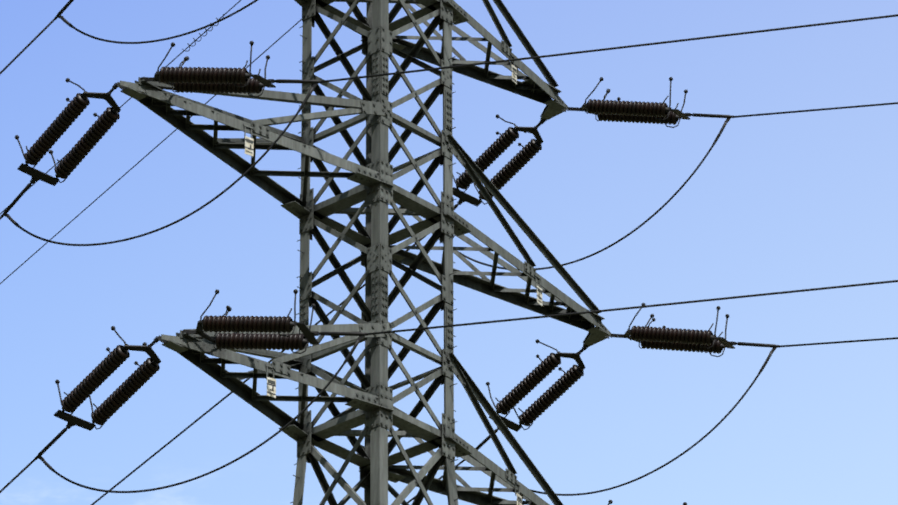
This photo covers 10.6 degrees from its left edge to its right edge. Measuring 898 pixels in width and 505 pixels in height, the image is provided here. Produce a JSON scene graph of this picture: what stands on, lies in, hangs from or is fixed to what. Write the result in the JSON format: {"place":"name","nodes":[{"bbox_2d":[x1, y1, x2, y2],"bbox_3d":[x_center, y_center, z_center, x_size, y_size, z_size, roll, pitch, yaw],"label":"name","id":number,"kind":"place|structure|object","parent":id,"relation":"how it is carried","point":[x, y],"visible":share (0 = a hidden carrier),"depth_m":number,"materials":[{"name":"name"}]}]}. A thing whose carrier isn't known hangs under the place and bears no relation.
{"place":"outdoors","nodes":[
{"label":"outdoors","id":0,"kind":"place"},
{"bbox_2d":[0,0,897,504],"label":"sky","id":1,"kind":"structure","parent":0,"point":[800,200],"materials":[{"name":"blue"}]},
{"label":"ground","id":2,"kind":"structure","parent":0,"visible":0},
{"bbox_2d":[0,0,779,504],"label":"transmission pylon","id":3,"kind":"object","parent":2,"relation":"on","point":[226,338],"visible":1,"depth_m":88.97,"materials":[{"name":"metal"}]},
{"bbox_2d":[0,0,897,504],"bbox_3d":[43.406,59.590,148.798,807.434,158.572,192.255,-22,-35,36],"label":"power line conductors","id":4,"kind":"object","parent":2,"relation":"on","point":[208,26],"visible":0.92,"depth_m":84.64,"materials":[{"name":"metal"}]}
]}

